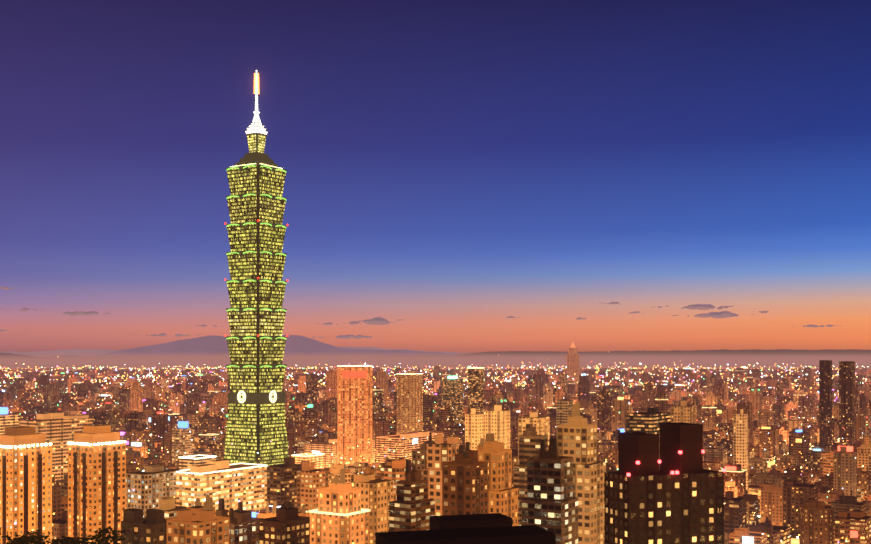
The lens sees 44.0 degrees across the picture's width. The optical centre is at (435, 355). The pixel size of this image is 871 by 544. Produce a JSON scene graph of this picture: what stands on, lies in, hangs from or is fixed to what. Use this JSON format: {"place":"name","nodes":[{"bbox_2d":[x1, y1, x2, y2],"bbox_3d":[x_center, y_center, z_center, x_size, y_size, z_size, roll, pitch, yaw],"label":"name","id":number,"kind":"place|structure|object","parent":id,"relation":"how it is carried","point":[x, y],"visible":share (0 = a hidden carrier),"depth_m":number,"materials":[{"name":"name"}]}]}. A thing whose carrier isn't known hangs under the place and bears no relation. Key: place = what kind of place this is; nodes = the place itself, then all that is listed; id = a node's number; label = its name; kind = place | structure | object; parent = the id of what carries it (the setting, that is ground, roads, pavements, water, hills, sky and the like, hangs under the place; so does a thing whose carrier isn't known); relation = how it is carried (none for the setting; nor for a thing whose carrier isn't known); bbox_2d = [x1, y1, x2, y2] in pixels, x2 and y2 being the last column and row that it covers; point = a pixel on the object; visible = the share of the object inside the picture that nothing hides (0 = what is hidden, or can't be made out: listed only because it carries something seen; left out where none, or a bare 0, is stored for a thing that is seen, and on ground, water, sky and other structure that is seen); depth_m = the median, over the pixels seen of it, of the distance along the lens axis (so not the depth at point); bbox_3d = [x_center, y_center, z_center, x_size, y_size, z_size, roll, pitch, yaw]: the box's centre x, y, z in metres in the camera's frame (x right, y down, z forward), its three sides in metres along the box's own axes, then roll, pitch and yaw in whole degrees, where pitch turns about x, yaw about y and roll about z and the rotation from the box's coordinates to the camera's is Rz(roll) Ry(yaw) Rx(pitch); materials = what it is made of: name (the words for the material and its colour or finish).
{"place":"outdoors","nodes":[
{"label":"outdoors","id":0,"kind":"place"},
{"bbox_2d":[20,308,45,310],"bbox_3d":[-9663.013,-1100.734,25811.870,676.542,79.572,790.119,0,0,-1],"label":"cloud","id":1,"kind":"structure","parent":0,"point":[24,309],"depth_m":25673.01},
{"bbox_2d":[63,311,110,315],"bbox_3d":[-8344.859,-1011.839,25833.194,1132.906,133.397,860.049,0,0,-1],"label":"cloud","id":2,"kind":"structure","parent":0,"point":[81,313],"depth_m":25802.07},
{"bbox_2d":[0,353,302,364],"bbox_3d":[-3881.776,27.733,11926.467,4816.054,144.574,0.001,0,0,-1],"label":"mountain","id":3,"kind":"structure","parent":0,"point":[10,359],"depth_m":11930.44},
{"bbox_2d":[132,333,200,336],"bbox_3d":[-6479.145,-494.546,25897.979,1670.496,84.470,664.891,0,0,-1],"label":"cloud","id":4,"kind":"structure","parent":0,"point":[178,335],"depth_m":25814.59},
{"bbox_2d":[0,347,466,356],"bbox_3d":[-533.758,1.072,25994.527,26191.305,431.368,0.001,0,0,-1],"label":"mountain","id":5,"kind":"structure","parent":0,"point":[81,352],"depth_m":25837.72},
{"bbox_2d":[47,356,445,364],"bbox_3d":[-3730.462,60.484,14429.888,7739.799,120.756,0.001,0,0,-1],"label":"mountain","id":6,"kind":"structure","parent":0,"point":[310,362],"depth_m":14477.27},
{"bbox_2d":[82,335,459,358],"bbox_3d":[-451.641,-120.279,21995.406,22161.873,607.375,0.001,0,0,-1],"label":"mountain","id":7,"kind":"structure","parent":0,"point":[216,347],"depth_m":21920.83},
{"bbox_2d":[311,335,371,338],"bbox_3d":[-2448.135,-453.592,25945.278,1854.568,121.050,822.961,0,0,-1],"label":"cloud","id":8,"kind":"structure","parent":0,"point":[350,336],"depth_m":25908.31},
{"bbox_2d":[356,317,403,324],"bbox_3d":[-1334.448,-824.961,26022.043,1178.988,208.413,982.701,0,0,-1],"label":"cloud","id":9,"kind":"structure","parent":0,"point":[379,320],"depth_m":25631.67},
{"bbox_2d":[0,364,870,543],"bbox_3d":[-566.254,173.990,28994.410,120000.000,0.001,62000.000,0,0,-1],"label":"ground","id":10,"kind":"structure","parent":0,"point":[794,538],"depth_m":16771.72,"materials":[{"name":"brown"}]},
{"bbox_2d":[224,70,288,464],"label":"skyscraper","id":11,"kind":"structure","parent":10,"relation":"on","point":[256,286],"depth_m":1277.51,"materials":[{"name":"green glass"}]},
{"bbox_2d":[0,342,870,543],"bbox_3d":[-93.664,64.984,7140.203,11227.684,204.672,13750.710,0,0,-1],"label":"city blocks","id":12,"kind":"structure","parent":10,"relation":"on","point":[572,453],"depth_m":941.37,"materials":[{"name":"brown concrete"}]},
{"bbox_2d":[0,0,870,352],"label":"sky","id":13,"kind":"structure","parent":0,"point":[455,169],"materials":[{"name":"blue"}]},
{"bbox_2d":[45,355,870,364],"bbox_3d":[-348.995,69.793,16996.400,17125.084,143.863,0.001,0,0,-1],"label":"mountain","id":14,"kind":"structure","parent":0,"point":[461,360],"depth_m":17037.82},
{"bbox_2d":[450,349,870,359],"bbox_3d":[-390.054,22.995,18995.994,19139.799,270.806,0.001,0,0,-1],"label":"hills","id":15,"kind":"structure","parent":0,"point":[823,354],"depth_m":19095.04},
{"bbox_2d":[681,304,732,309],"bbox_3d":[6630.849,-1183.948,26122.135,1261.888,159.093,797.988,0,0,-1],"label":"cloud","id":16,"kind":"structure","parent":0,"point":[701,306],"depth_m":26064.44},
{"bbox_2d":[672,311,752,317],"bbox_3d":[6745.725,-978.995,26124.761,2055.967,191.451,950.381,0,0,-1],"label":"cloud","id":17,"kind":"structure","parent":0,"point":[724,314],"depth_m":25859.73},
{"bbox_2d":[791,325,833,326],"bbox_3d":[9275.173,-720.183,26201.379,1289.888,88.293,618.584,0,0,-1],"label":"cloud","id":18,"kind":"structure","parent":0,"point":[817,326],"depth_m":26124.35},
{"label":"hill","id":19,"kind":"structure","parent":0,"visible":0},
{"bbox_2d":[5,536,39,543],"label":"tree","id":20,"kind":"object","parent":19,"relation":"on","point":[20,541],"visible":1,"depth_m":273.26,"materials":[{"name":"green plant"}]},
{"bbox_2d":[3,530,49,543],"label":"tree","id":21,"kind":"object","parent":19,"relation":"on","point":[37,538],"visible":0.79,"depth_m":341.38,"materials":[{"name":"green plant"}]},
{"bbox_2d":[42,537,83,543],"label":"tree","id":22,"kind":"object","parent":19,"relation":"on","point":[54,541],"visible":0.69,"depth_m":274.55,"materials":[{"name":"green plant"}]},
{"bbox_2d":[60,537,89,543],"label":"tree","id":23,"kind":"object","parent":19,"relation":"on","point":[79,541],"visible":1,"depth_m":242.88,"materials":[{"name":"green plant"}]},
{"bbox_2d":[58,535,99,543],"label":"tree","id":24,"kind":"object","parent":19,"relation":"on","point":[62,536],"visible":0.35,"depth_m":291.88,"materials":[{"name":"green plant"}]},
{"bbox_2d":[87,526,129,543],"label":"tree","id":25,"kind":"object","parent":19,"relation":"on","point":[105,539],"visible":0.98,"depth_m":348.36,"materials":[{"name":"green plant"}]}
]}

